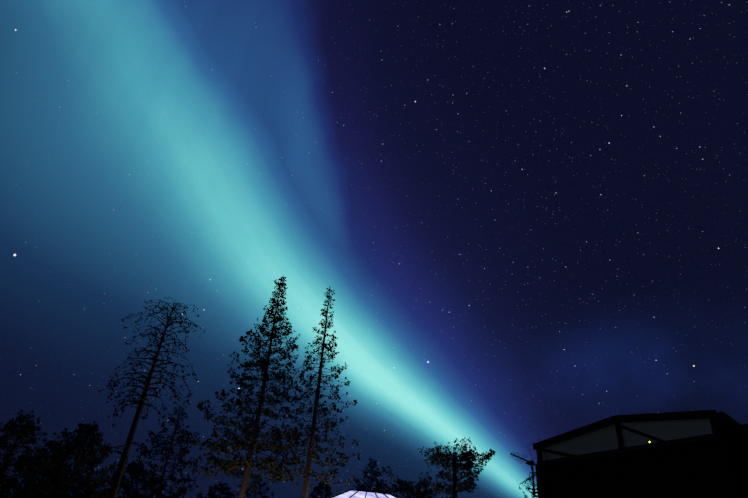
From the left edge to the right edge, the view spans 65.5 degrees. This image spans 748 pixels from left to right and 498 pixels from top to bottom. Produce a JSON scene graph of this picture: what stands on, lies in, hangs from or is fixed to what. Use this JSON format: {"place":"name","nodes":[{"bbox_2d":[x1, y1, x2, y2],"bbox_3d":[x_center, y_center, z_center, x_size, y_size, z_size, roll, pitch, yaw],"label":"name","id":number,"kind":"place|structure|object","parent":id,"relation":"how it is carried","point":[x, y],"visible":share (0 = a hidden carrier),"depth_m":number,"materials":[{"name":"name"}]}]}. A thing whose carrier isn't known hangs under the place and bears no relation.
{"place":"outdoors","nodes":[
{"label":"outdoors","id":0,"kind":"place"},
{"bbox_2d":[0,0,747,497],"label":"sky","id":1,"kind":"structure","parent":0,"point":[526,221],"materials":[{"name":"blue"}]},
{"bbox_3d":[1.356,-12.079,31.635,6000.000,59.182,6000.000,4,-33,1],"label":"ground","id":2,"kind":"structure","parent":0,"visible":0},
{"bbox_2d":[0,409,57,497],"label":"pine","id":3,"kind":"object","parent":2,"relation":"on","point":[29,427],"visible":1,"depth_m":24.38,"materials":[{"name":"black plant"}]},
{"bbox_2d":[0,443,89,497],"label":"pine","id":4,"kind":"object","parent":2,"relation":"on","point":[59,480],"visible":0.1,"depth_m":29.95,"materials":[{"name":"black plant"}]},
{"bbox_2d":[21,420,118,497],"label":"pine","id":5,"kind":"object","parent":2,"relation":"on","point":[66,483],"visible":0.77,"depth_m":27.88,"materials":[{"name":"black plant"}]},
{"bbox_2d":[96,457,164,497],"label":"pine","id":6,"kind":"object","parent":2,"relation":"on","point":[124,484],"visible":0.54,"depth_m":34.67,"materials":[{"name":"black plant"}]},
{"bbox_2d":[96,297,204,497],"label":"tree","id":7,"kind":"object","parent":2,"relation":"on","point":[141,403],"visible":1,"depth_m":24.82,"materials":[{"name":"plant"}]},
{"bbox_2d":[124,405,202,497],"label":"pine","id":8,"kind":"object","parent":2,"relation":"on","point":[181,490],"visible":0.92,"depth_m":34.31,"materials":[{"name":"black plant"}]},
{"bbox_2d":[189,481,238,497],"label":"tree","id":9,"kind":"object","parent":2,"relation":"on","point":[227,494],"visible":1,"depth_m":45.09,"materials":[{"name":"black plant"}]},
{"bbox_2d":[174,275,321,497],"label":"pine","id":10,"kind":"object","parent":2,"relation":"on","point":[232,465],"visible":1,"depth_m":29.32,"materials":[{"name":"green plant"}]},
{"bbox_2d":[237,472,274,497],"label":"pine","id":11,"kind":"object","parent":2,"relation":"on","point":[256,489],"visible":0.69,"depth_m":54.96,"materials":[{"name":"black plant"}]},
{"bbox_2d":[263,286,360,497],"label":"pine","id":12,"kind":"object","parent":2,"relation":"on","point":[313,436],"visible":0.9,"depth_m":30.45,"materials":[{"name":"green plant"}]},
{"bbox_2d":[309,482,332,497],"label":"tree","id":13,"kind":"object","parent":2,"relation":"on","point":[319,488],"visible":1,"depth_m":48.30,"materials":[{"name":"black plant"}]},
{"bbox_2d":[328,489,398,497],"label":"dome","id":14,"kind":"structure","parent":2,"relation":"on","point":[352,493],"depth_m":29.05,"materials":[{"name":"grey"}]},
{"bbox_2d":[352,457,389,492],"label":"pine","id":15,"kind":"object","parent":2,"relation":"on","point":[376,475],"visible":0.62,"depth_m":52.18,"materials":[{"name":"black plant"}]},
{"bbox_2d":[358,466,451,497],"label":"trees","id":16,"kind":"object","parent":2,"relation":"on","point":[410,487],"visible":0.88,"depth_m":41.72,"materials":[{"name":"black plant"}]},
{"bbox_2d":[451,457,456,497],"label":"lamp post","id":17,"kind":"object","parent":2,"relation":"on","point":[454,462],"visible":1,"depth_m":22.57,"materials":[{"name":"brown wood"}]},
{"bbox_2d":[417,437,494,497],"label":"broad pine","id":18,"kind":"object","parent":2,"relation":"on","point":[466,457],"visible":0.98,"depth_m":31.83,"materials":[{"name":"green plant"}]},
{"bbox_2d":[519,472,537,497],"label":"tree","id":19,"kind":"object","parent":2,"relation":"on","point":[529,488],"visible":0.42,"depth_m":13.60,"materials":[{"name":"black plant"}]},
{"bbox_2d":[532,410,747,497],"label":"cabin","id":20,"kind":"object","parent":2,"relation":"on","point":[695,454],"visible":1,"depth_m":7.69,"materials":[{"name":"grey wood"}]},
{"bbox_2d":[510,439,550,495],"bbox_3d":[2.357,3.344,8.891,0.560,0.785,0.480,9,-33,-7],"label":"tv antenna","id":21,"kind":"object","parent":20,"relation":"attached to","point":[531,463],"visible":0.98,"depth_m":8.90,"materials":[{"name":"black metal"}]}
]}

